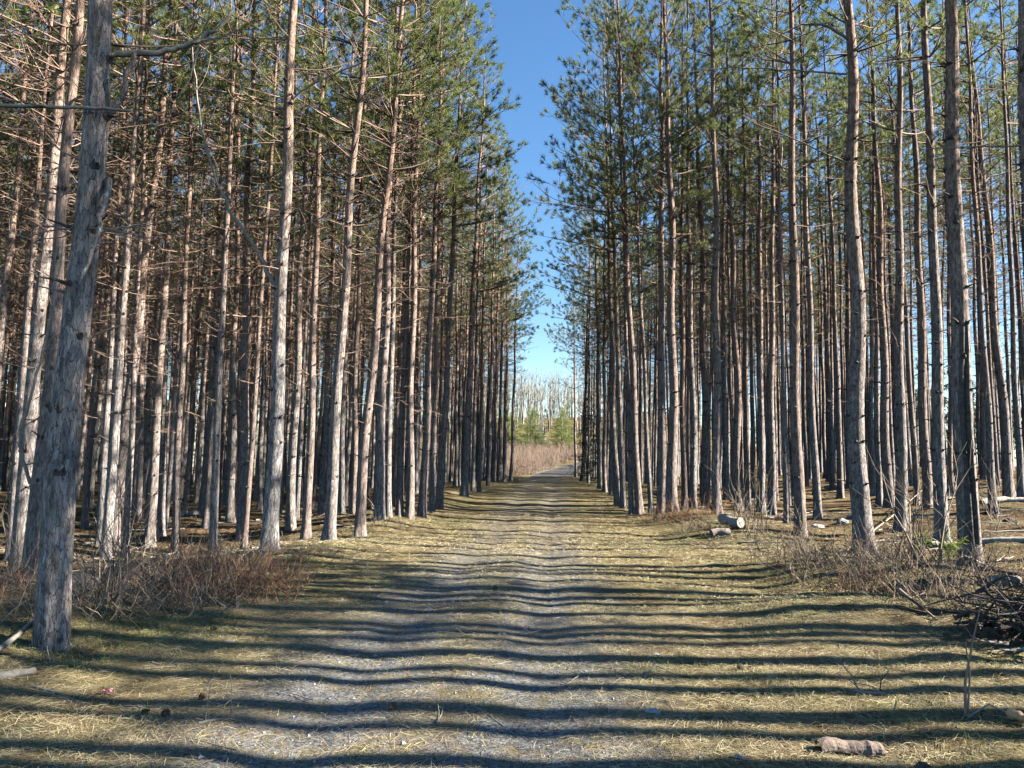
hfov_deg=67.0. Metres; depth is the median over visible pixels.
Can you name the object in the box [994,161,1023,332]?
pine tree
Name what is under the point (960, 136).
pine tree
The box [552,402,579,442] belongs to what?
young evergreen
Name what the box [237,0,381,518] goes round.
pine tree
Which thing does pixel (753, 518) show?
bare sapling
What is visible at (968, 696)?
bare sapling
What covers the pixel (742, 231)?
pine tree
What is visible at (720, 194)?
pine tree
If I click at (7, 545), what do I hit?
bare sapling
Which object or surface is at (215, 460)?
pine tree
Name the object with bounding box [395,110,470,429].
pine tree
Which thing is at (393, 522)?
dry shrub
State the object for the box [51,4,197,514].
pine tree
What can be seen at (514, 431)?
young evergreen
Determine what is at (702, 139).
pine tree
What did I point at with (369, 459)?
pine tree
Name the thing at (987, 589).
bare sapling
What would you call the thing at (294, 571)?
dry shrub
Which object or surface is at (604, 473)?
pine tree
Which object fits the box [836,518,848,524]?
stone
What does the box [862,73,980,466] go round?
pine tree
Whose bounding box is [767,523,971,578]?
dry shrub
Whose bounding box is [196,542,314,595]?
dry shrub
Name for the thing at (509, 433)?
young evergreen
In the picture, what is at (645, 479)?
pine tree
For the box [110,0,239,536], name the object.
pine tree
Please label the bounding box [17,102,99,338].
pine tree
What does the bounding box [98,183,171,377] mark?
pine tree
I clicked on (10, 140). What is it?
pine tree
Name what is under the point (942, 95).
pine tree
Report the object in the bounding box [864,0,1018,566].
pine tree
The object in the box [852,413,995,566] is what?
bare sapling
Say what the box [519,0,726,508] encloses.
pine tree
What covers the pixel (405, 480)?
pine tree
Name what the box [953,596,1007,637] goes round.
weathered root
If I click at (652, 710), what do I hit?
stone
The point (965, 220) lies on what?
pine tree
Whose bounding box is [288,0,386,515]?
pine tree
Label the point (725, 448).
pine tree
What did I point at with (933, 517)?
fallen twig
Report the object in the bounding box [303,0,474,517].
pine tree
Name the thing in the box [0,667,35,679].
broken log
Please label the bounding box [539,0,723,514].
pine tree
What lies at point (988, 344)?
pine tree
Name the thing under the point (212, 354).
pine tree
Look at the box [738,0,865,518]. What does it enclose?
pine tree
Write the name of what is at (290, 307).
pine tree
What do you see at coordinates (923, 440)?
pine tree
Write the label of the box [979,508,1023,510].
fallen twig
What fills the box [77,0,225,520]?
pine tree
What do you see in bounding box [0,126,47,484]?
pine tree
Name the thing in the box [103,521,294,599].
dry shrub
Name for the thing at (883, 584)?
dry shrub
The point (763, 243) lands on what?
pine tree
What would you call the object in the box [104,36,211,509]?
pine tree
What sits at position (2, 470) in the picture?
pine tree
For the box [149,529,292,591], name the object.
dry shrub
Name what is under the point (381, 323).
pine tree
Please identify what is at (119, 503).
bare sapling
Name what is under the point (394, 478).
pine tree
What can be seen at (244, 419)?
pine tree
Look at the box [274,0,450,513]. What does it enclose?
pine tree
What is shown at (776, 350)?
pine tree
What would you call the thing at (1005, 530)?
fallen twig
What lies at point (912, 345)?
pine tree
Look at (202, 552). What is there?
dry shrub
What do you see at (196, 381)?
pine tree
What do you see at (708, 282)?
pine tree
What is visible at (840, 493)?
pine tree
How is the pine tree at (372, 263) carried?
on the ground at (564, 502)
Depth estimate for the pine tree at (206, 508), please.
23.30 m
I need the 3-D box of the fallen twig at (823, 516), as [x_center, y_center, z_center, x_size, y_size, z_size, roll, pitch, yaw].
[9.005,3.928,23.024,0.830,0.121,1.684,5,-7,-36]
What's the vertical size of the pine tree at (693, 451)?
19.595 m
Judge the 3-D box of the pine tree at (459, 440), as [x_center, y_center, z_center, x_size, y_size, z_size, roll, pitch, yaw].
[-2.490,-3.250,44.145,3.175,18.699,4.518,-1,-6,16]
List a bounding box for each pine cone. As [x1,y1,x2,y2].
[142,706,150,714]
[161,708,170,716]
[199,692,206,699]
[388,702,396,710]
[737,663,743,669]
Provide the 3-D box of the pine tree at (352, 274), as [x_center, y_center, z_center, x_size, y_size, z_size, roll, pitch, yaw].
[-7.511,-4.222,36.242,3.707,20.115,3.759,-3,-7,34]
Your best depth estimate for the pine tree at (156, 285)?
36.32 m
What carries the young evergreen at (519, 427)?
on the ground at (564, 502)
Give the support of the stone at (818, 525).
on the ground at (564, 502)
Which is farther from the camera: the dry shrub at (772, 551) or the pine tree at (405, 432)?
the pine tree at (405, 432)
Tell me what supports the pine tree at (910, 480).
on the ground at (564, 502)
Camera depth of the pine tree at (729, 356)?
29.58 m
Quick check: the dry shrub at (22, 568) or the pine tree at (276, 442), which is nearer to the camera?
the dry shrub at (22, 568)
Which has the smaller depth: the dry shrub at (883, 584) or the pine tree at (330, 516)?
the dry shrub at (883, 584)
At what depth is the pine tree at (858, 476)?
16.00 m
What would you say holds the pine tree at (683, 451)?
on the ground at (564, 502)
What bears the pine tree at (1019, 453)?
on the ground at (564, 502)
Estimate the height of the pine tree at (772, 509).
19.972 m
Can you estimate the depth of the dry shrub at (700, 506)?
22.11 m
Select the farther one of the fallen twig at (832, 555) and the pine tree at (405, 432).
the pine tree at (405, 432)
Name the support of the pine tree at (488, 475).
on the ground at (564, 502)
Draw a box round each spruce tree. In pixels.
[568,395,607,482]
[642,404,654,460]
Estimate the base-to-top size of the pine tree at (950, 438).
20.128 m
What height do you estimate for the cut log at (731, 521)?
0.339 m
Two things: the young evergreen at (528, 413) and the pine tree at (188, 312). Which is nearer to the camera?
the pine tree at (188, 312)
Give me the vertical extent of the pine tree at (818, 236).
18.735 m
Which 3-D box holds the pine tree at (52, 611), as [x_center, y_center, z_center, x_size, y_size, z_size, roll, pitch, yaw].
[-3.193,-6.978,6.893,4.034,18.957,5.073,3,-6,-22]
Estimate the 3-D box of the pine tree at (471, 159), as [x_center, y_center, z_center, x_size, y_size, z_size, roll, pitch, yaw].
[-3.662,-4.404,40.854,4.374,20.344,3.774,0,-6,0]
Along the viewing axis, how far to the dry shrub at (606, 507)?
27.20 m
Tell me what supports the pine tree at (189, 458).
on the ground at (564, 502)
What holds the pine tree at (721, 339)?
on the ground at (564, 502)
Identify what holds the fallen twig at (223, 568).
on the ground at (564, 502)
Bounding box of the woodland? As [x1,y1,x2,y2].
[3,358,1021,467]
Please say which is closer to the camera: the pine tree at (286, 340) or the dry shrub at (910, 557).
the dry shrub at (910, 557)
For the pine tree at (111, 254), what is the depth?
32.82 m
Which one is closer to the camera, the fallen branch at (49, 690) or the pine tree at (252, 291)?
the fallen branch at (49, 690)
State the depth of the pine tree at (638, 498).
26.07 m
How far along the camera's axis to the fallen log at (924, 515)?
21.47 m
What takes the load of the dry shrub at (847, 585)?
on the ground at (564, 502)
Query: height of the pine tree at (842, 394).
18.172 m
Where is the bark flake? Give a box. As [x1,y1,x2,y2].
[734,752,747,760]
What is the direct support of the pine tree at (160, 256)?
on the ground at (564, 502)
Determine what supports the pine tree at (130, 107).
on the ground at (564, 502)
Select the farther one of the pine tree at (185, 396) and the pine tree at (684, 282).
the pine tree at (684, 282)
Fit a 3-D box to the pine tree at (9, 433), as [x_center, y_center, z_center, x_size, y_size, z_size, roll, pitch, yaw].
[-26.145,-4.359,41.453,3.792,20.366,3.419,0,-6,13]
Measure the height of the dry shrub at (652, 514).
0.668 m
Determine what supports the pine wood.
on the ground at (564, 502)
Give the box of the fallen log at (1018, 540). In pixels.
[919,537,1023,548]
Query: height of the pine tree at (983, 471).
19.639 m
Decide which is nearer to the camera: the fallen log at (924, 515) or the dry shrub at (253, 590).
the dry shrub at (253, 590)
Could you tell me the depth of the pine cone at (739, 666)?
6.00 m
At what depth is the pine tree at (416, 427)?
33.10 m
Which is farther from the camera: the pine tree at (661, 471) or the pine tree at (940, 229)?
the pine tree at (940, 229)
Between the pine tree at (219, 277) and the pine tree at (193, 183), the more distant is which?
the pine tree at (219, 277)
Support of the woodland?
on the ground at (564, 502)
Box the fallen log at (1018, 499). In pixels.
[979,496,1023,504]
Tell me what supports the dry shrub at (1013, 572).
on the ground at (564, 502)
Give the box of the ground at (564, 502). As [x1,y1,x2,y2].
[0,412,1023,767]
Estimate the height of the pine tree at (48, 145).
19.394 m
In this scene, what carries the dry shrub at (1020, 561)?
on the ground at (564, 502)
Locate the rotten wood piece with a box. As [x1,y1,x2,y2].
[814,737,887,756]
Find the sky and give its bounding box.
[0,0,1023,465]
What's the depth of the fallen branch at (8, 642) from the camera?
6.00 m
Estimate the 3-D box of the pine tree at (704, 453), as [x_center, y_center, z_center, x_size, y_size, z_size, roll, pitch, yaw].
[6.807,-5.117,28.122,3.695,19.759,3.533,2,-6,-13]
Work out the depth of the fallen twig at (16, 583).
9.23 m
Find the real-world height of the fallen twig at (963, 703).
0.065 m
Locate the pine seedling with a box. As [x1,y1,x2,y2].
[908,529,968,561]
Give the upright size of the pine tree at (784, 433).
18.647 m
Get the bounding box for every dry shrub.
[0,540,111,586]
[0,541,190,630]
[0,548,86,603]
[0,553,156,622]
[6,539,216,596]
[9,552,232,622]
[72,536,265,625]
[73,525,240,571]
[73,526,286,610]
[73,534,243,584]
[96,510,278,603]
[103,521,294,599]
[128,518,306,579]
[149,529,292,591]
[152,536,335,606]
[171,537,320,571]
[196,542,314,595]
[247,553,331,584]
[259,530,346,557]
[368,510,418,529]
[579,496,634,512]
[635,502,673,522]
[650,497,705,524]
[660,486,738,520]
[665,518,735,536]
[676,512,740,529]
[731,526,824,546]
[734,517,909,572]
[734,537,827,557]
[739,514,856,560]
[756,517,912,571]
[758,544,958,592]
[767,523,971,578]
[796,507,1016,586]
[799,532,1005,601]
[817,553,897,594]
[832,531,959,561]
[833,532,1023,605]
[839,549,1023,618]
[850,515,1007,572]
[868,540,1023,604]
[883,556,1023,615]
[931,543,1023,583]
[952,542,1023,568]
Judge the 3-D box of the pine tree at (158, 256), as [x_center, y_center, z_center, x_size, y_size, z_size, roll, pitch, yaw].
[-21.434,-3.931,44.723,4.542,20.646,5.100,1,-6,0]
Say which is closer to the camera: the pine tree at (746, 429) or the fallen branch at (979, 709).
the fallen branch at (979, 709)
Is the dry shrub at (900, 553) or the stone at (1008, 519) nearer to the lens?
the dry shrub at (900, 553)
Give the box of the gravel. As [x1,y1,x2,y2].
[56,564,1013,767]
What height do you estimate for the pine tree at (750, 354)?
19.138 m
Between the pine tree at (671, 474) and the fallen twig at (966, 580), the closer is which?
the fallen twig at (966, 580)
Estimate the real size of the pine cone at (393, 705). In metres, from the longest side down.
0.057 x 0.057 x 0.050 m
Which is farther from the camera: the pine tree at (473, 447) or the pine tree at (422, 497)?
the pine tree at (473, 447)
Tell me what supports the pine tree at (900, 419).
on the ground at (564, 502)
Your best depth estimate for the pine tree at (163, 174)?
33.26 m
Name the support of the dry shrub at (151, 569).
on the ground at (564, 502)
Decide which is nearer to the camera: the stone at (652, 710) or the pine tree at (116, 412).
the stone at (652, 710)
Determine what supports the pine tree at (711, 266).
on the ground at (564, 502)
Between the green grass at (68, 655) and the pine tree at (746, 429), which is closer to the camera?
the green grass at (68, 655)
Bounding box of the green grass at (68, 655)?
[0,507,1023,767]
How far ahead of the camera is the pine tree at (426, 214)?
39.68 m
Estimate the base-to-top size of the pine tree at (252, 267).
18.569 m
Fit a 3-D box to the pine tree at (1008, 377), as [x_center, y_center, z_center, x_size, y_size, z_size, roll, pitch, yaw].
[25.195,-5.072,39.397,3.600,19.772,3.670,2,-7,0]
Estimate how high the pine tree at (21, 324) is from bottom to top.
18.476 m
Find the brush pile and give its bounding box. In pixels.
[920,575,1023,663]
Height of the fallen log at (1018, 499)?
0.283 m
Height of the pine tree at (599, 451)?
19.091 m
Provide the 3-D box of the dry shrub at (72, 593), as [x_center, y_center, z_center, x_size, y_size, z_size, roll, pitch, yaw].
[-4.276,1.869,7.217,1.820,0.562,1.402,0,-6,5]
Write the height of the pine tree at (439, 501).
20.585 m
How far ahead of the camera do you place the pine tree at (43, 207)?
26.54 m
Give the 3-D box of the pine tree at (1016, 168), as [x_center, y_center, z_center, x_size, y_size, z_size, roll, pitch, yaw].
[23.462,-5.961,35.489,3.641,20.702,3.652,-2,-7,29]
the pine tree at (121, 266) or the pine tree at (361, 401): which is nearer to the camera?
the pine tree at (121, 266)
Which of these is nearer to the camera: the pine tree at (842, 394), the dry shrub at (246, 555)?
the dry shrub at (246, 555)
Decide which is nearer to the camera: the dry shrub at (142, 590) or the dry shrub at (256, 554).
the dry shrub at (142, 590)
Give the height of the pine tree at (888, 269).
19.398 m
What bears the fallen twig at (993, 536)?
on the ground at (564, 502)
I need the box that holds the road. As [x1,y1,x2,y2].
[528,441,667,476]
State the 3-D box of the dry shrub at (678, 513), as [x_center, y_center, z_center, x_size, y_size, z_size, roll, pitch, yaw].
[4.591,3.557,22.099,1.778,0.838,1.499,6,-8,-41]
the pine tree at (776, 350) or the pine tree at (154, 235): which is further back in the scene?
the pine tree at (776, 350)
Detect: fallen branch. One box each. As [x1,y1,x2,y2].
[0,619,33,650]
[34,686,84,703]
[64,643,85,655]
[469,703,503,726]
[643,665,673,676]
[827,654,885,694]
[844,490,921,552]
[886,586,937,620]
[967,703,1005,717]
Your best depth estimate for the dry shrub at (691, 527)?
19.94 m
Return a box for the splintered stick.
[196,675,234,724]
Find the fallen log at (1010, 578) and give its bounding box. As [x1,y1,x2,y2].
[983,575,1021,585]
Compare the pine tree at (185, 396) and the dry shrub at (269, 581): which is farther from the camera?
the pine tree at (185, 396)
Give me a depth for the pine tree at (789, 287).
33.02 m
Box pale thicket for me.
[421,361,679,432]
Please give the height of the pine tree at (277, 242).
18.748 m
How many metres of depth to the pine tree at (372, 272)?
40.73 m
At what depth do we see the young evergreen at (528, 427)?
98.86 m
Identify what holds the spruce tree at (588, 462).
on the ground at (564, 502)
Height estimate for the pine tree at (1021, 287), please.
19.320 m
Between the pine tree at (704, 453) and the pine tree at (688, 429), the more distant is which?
the pine tree at (688, 429)
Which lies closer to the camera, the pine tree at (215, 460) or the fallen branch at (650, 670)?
the fallen branch at (650, 670)
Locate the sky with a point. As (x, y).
(530, 35)
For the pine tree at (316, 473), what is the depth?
32.27 m
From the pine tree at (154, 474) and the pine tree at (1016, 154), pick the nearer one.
the pine tree at (1016, 154)
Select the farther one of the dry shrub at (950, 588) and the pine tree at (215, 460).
the pine tree at (215, 460)
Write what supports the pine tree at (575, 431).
on the ground at (564, 502)
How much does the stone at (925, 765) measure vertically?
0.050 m
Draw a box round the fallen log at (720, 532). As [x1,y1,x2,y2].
[710,528,730,536]
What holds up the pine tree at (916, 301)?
on the ground at (564, 502)
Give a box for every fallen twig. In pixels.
[0,564,30,584]
[124,700,178,707]
[132,659,175,670]
[161,545,258,571]
[186,737,236,750]
[190,520,235,523]
[272,686,313,699]
[437,704,442,723]
[438,628,473,635]
[558,673,580,686]
[739,540,799,542]
[790,514,848,517]
[800,539,868,559]
[826,507,894,513]
[911,507,956,519]
[939,561,978,581]
[950,697,985,703]
[961,557,1023,574]
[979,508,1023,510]
[980,516,1022,523]
[981,532,1011,537]
[984,509,1023,531]
[995,547,1013,561]
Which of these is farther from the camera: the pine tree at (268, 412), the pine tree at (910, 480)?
the pine tree at (268, 412)
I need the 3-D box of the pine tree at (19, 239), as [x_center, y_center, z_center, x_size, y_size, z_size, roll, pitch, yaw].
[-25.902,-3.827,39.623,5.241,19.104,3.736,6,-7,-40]
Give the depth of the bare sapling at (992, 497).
20.58 m
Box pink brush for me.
[420,436,680,475]
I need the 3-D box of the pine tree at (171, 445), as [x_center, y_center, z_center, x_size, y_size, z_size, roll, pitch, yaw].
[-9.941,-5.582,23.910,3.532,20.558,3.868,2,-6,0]
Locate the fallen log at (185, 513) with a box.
[181,510,199,515]
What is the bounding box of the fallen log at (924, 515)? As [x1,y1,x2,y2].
[913,514,933,516]
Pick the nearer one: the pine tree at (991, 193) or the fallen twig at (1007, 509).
the fallen twig at (1007, 509)
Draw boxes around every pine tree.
[0,0,86,462]
[0,0,111,401]
[0,0,118,414]
[0,0,123,543]
[0,0,125,426]
[0,0,154,445]
[0,0,166,559]
[0,0,168,363]
[0,0,180,572]
[0,0,186,580]
[0,0,298,651]
[0,1,97,433]
[0,1,114,388]
[0,51,69,414]
[0,55,77,406]
[0,69,81,423]
[0,72,50,457]
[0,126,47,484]
[0,137,44,491]
[0,156,28,359]
[2,127,46,486]
[3,1,191,396]
[3,84,73,498]
[5,156,65,425]
[8,100,81,323]
[12,10,121,310]
[15,0,167,417]
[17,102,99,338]
[18,73,161,383]
[19,24,155,403]
[26,0,244,559]
[27,0,183,528]
[28,0,234,546]
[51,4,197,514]
[65,0,223,556]
[65,139,134,436]
[67,61,160,453]
[68,105,163,412]
[68,200,133,423]
[69,61,174,508]
[70,84,161,499]
[70,140,148,415]
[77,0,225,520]
[77,0,241,547]
[82,200,136,487]
[86,0,233,550]
[91,129,159,388]
[92,80,180,368]
[96,236,157,410]
[97,39,176,409]
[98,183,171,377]
[102,182,192,362]
[103,0,261,552]
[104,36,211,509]
[108,0,228,517]
[109,96,214,411]
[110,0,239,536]
[111,58,217,500]
[112,0,341,554]
[116,73,210,441]
[119,195,180,370]
[122,49,257,505]
[125,94,195,390]
[129,181,208,492]
[132,137,212,481]
[132,183,202,391]
[142,0,261,527]
[152,157,213,492]
[154,122,262,498]
[155,0,308,528]
[155,58,225,501]
[161,59,265,502]
[162,0,334,540]
[163,0,242,510]
[168,0,279,516]
[169,122,243,494]
[169,177,214,412]
[172,3,297,509]
[172,9,296,519]
[175,167,232,494]
[176,0,302,521]
[178,104,265,439]
[182,2,313,512]
[186,34,309,513]
[189,90,305,504]
[191,172,272,491]
[192,0,407,554]
[193,88,277,457]
[193,126,260,453]
[200,0,362,548]
[207,0,387,530]
[215,101,295,436]
[218,79,309,509]
[221,0,347,513]
[224,173,273,401]
[233,104,325,500]
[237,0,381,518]
[240,183,304,432]
[241,130,326,420]
[242,0,431,540]
[249,0,474,540]
[250,150,298,495]
[253,172,325,369]
[254,120,324,497]
[255,46,335,463]
[262,73,381,496]
[263,166,328,489]
[267,122,353,455]
[274,0,429,513]
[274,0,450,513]
[276,131,342,501]
[277,146,339,494]
[284,0,485,536]
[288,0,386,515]
[290,183,361,490]
[292,86,378,507]
[298,77,404,405]
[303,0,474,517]
[303,154,376,499]
[306,24,405,506]
[310,156,373,488]
[318,94,377,501]
[320,180,375,424]
[323,0,494,519]
[325,0,494,516]
[326,0,448,510]
[326,0,479,521]
[330,15,428,452]
[332,198,397,429]
[336,32,466,505]
[349,110,432,420]
[351,134,405,497]
[351,166,399,454]
[353,179,423,468]
[359,0,520,517]
[361,143,404,416]
[362,9,454,380]
[364,92,429,437]
[365,123,454,436]
[367,0,472,499]
[368,155,444,401]
[372,201,427,415]
[374,1,511,512]
[375,105,475,492]
[382,139,452,490]
[390,141,450,486]
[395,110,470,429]
[396,130,473,428]
[397,118,480,452]
[398,0,520,509]
[416,152,466,488]
[422,44,541,496]
[422,177,495,486]
[431,95,532,491]
[440,166,491,485]
[442,117,534,491]
[460,131,536,485]
[463,182,538,482]
[472,166,539,481]
[480,189,536,481]
[490,214,549,480]
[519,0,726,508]
[519,147,694,491]
[524,0,722,513]
[533,0,751,512]
[535,142,657,488]
[538,0,701,514]
[538,24,659,505]
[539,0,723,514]
[544,292,593,476]
[545,206,622,481]
[546,131,668,494]
[548,226,623,479]
[563,0,777,513]
[617,182,665,483]
[621,148,683,486]
[627,0,738,509]
[628,96,719,412]
[631,68,709,439]
[634,0,746,509]
[647,0,795,514]
[648,155,725,487]
[649,0,743,507]
[650,79,763,498]
[651,95,722,498]
[654,124,720,432]
[654,166,712,415]
[655,0,938,555]
[658,153,727,359]
[667,138,775,369]
[674,9,788,510]
[674,91,775,476]
[680,32,786,501]
[680,52,766,499]
[685,113,769,442]
[691,0,799,507]
[691,151,741,486]
[694,149,753,488]
[701,0,845,523]
[704,0,844,505]
[711,101,790,497]
[711,158,767,488]
[717,0,813,512]
[717,0,840,514]
[719,36,825,498]
[719,161,770,365]
[722,0,875,536]
[722,154,783,489]
[723,16,814,500]
[730,132,788,450]
[730,157,787,449]
[737,107,810,462]
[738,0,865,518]
[740,127,800,330]
[747,89,824,425]
[752,137,816,455]
[753,47,825,493]
[762,67,845,494]
[768,101,826,486]
[781,9,889,498]
[781,53,868,489]
[786,146,843,424]
[795,73,889,345]
[795,119,845,482]
[797,149,842,477]
[801,83,868,482]
[810,116,846,440]
[811,0,944,508]
[811,73,893,488]
[811,143,864,460]
[811,152,868,395]
[813,0,938,506]
[814,126,868,480]
[821,24,917,495]
[823,0,983,532]
[825,75,902,486]
[829,0,928,505]
[830,90,912,407]
[836,155,886,472]
[838,132,912,398]
[841,69,926,485]
[857,0,1011,509]
[857,112,943,470]
[858,56,928,485]
[858,101,911,472]
[859,111,939,396]
[861,43,938,485]
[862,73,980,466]
[863,0,975,540]
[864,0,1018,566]
[867,95,944,472]
[867,182,927,353]
[886,133,946,466]
[890,0,1016,493]
[890,49,1001,390]
[902,130,971,362]
[903,0,1023,497]
[903,0,1023,514]
[904,66,1002,387]
[905,2,975,477]
[906,154,972,356]
[915,79,981,365]
[916,0,1020,485]
[919,0,1023,429]
[920,0,1018,480]
[920,105,1001,362]
[926,161,996,315]
[927,89,1006,474]
[937,70,1021,474]
[943,18,1022,478]
[958,0,1023,496]
[960,116,1023,470]
[962,156,1017,347]
[964,11,1023,266]
[965,0,1023,398]
[966,23,1023,438]
[967,209,1015,335]
[968,111,1021,469]
[981,13,1023,387]
[981,72,1023,363]
[985,37,1023,363]
[993,124,1023,458]
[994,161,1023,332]
[1000,318,1021,417]
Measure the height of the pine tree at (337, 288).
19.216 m
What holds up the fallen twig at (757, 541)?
on the ground at (564, 502)
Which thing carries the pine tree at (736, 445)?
on the ground at (564, 502)
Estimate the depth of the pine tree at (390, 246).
35.97 m
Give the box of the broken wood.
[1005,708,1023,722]
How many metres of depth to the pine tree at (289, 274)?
42.68 m
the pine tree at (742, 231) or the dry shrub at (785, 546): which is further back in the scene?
the pine tree at (742, 231)
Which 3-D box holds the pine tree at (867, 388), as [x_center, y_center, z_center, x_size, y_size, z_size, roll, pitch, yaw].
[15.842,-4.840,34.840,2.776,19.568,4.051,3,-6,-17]
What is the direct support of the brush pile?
on the ground at (564, 502)
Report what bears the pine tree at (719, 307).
on the ground at (564, 502)
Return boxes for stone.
[72,572,101,591]
[644,707,659,713]
[809,524,824,528]
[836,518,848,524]
[915,761,933,767]
[1002,518,1016,522]
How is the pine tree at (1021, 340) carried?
on the ground at (564, 502)
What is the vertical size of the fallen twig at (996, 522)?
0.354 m
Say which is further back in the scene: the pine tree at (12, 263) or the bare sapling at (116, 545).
the pine tree at (12, 263)
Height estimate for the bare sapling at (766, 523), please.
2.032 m
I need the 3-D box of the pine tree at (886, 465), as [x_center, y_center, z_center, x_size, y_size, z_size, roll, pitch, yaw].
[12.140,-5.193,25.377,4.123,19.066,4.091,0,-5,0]
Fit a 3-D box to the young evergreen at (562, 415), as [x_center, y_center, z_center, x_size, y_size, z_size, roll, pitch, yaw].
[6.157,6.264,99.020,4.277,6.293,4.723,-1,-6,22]
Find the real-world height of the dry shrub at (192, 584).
0.773 m
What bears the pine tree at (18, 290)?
on the ground at (564, 502)
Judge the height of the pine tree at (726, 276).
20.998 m
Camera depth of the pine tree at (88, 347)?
37.03 m
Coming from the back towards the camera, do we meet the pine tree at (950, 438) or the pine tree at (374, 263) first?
the pine tree at (374, 263)
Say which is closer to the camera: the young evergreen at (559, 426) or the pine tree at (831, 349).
the pine tree at (831, 349)
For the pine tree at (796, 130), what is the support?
on the ground at (564, 502)
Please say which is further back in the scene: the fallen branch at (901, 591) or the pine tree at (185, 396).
the pine tree at (185, 396)
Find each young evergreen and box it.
[497,412,517,443]
[502,414,523,452]
[502,417,517,449]
[507,413,519,442]
[514,410,525,439]
[515,410,544,451]
[516,410,540,448]
[520,406,545,442]
[520,409,549,452]
[545,410,573,452]
[547,408,573,443]
[551,424,567,446]
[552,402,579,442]
[555,419,578,451]
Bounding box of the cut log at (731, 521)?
[718,514,743,527]
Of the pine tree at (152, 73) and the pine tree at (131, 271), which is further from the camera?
the pine tree at (131, 271)
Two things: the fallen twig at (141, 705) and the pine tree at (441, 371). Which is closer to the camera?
the fallen twig at (141, 705)
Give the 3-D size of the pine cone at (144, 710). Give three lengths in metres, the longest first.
0.057 x 0.057 x 0.050 m
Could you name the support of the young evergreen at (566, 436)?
on the ground at (564, 502)
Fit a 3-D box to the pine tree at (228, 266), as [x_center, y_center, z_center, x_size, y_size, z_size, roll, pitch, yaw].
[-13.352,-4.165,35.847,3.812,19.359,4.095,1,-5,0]
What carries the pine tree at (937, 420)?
on the ground at (564, 502)
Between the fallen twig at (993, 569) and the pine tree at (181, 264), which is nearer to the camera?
the fallen twig at (993, 569)
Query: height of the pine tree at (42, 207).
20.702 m
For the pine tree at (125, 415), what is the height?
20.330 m
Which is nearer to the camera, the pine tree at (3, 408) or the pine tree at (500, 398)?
the pine tree at (3, 408)
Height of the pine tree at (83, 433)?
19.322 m
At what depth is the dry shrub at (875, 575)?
9.58 m
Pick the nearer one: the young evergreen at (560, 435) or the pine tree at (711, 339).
the pine tree at (711, 339)
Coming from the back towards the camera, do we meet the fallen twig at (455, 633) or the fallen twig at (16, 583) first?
the fallen twig at (16, 583)
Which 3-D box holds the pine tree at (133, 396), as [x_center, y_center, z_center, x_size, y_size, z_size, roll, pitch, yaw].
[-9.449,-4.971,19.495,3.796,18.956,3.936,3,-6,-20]
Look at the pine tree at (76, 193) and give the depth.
28.62 m
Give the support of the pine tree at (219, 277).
on the ground at (564, 502)
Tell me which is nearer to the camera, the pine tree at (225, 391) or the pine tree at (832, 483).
the pine tree at (832, 483)
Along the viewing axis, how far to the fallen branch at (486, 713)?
4.90 m
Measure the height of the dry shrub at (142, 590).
0.748 m
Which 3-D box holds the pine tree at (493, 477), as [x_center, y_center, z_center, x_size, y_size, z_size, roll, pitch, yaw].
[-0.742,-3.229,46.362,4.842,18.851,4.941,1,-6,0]
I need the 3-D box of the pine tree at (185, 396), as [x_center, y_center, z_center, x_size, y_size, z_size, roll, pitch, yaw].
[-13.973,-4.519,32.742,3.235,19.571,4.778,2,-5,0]
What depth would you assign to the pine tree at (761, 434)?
26.94 m
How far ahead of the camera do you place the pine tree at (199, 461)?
33.97 m
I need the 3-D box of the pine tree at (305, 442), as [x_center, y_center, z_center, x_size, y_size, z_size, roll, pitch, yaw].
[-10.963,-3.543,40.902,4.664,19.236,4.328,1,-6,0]
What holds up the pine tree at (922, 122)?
on the ground at (564, 502)
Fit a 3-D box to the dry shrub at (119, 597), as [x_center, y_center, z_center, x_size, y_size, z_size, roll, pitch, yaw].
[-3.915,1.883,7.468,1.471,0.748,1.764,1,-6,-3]
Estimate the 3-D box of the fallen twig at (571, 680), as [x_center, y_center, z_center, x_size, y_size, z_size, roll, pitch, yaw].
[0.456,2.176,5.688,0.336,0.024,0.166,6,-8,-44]
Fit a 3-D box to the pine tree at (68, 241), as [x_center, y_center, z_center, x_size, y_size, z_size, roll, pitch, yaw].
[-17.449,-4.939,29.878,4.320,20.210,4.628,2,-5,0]
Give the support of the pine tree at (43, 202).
on the ground at (564, 502)
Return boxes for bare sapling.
[0,478,83,580]
[73,428,180,616]
[87,494,167,586]
[704,445,797,538]
[707,453,781,533]
[718,482,758,529]
[779,503,817,550]
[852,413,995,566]
[874,653,888,689]
[887,447,994,557]
[952,603,994,715]
[965,642,971,709]
[966,552,1019,628]
[978,463,1023,521]
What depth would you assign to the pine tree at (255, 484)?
35.58 m
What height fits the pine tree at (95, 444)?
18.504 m
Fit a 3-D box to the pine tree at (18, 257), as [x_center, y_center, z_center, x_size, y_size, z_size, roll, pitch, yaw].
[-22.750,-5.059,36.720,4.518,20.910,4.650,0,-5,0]
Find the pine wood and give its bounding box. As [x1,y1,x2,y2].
[0,0,1023,489]
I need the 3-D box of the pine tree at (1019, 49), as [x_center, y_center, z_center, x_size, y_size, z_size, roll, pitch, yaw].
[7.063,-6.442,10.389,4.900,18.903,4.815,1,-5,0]

